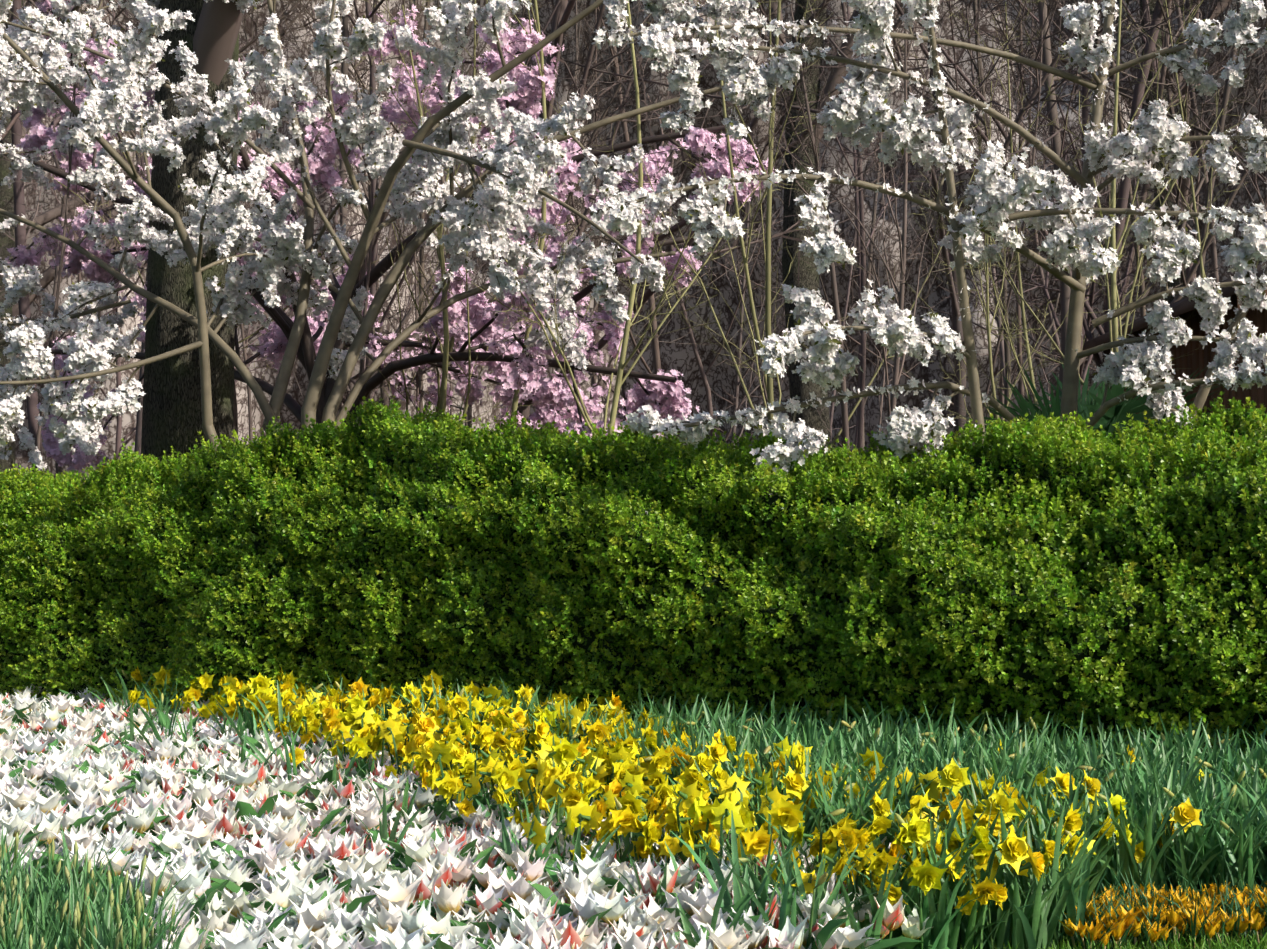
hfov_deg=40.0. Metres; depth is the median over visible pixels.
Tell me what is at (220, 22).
woodland
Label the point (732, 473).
hedge
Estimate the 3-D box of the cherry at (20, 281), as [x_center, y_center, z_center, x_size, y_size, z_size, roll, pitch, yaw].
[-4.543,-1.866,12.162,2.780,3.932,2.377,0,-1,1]
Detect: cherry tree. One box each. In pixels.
[0,0,766,455]
[589,0,1266,497]
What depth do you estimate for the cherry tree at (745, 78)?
7.68 m
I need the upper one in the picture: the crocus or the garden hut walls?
the garden hut walls
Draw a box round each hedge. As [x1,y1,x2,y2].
[0,391,1266,756]
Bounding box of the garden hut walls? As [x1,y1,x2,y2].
[1123,294,1266,443]
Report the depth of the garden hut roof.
13.29 m
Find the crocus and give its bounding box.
[1052,857,1266,948]
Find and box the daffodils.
[128,666,1209,948]
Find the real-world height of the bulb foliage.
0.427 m
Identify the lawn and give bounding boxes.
[943,923,1266,948]
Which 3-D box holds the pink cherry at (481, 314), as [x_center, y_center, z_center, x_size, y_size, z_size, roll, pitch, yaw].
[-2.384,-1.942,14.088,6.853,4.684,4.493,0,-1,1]
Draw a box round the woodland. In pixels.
[0,0,1266,483]
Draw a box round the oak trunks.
[0,0,1187,472]
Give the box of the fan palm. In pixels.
[953,345,1222,440]
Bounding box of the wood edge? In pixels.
[3,0,1266,480]
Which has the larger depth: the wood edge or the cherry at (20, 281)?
the wood edge
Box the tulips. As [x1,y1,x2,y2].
[0,684,952,948]
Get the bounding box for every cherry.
[0,0,159,470]
[0,0,777,475]
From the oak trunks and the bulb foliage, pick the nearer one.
the bulb foliage
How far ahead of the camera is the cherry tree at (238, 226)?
10.64 m
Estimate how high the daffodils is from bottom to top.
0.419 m
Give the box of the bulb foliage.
[0,669,1266,948]
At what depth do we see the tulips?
4.76 m
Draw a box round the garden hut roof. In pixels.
[1083,261,1266,350]
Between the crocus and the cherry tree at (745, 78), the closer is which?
the crocus

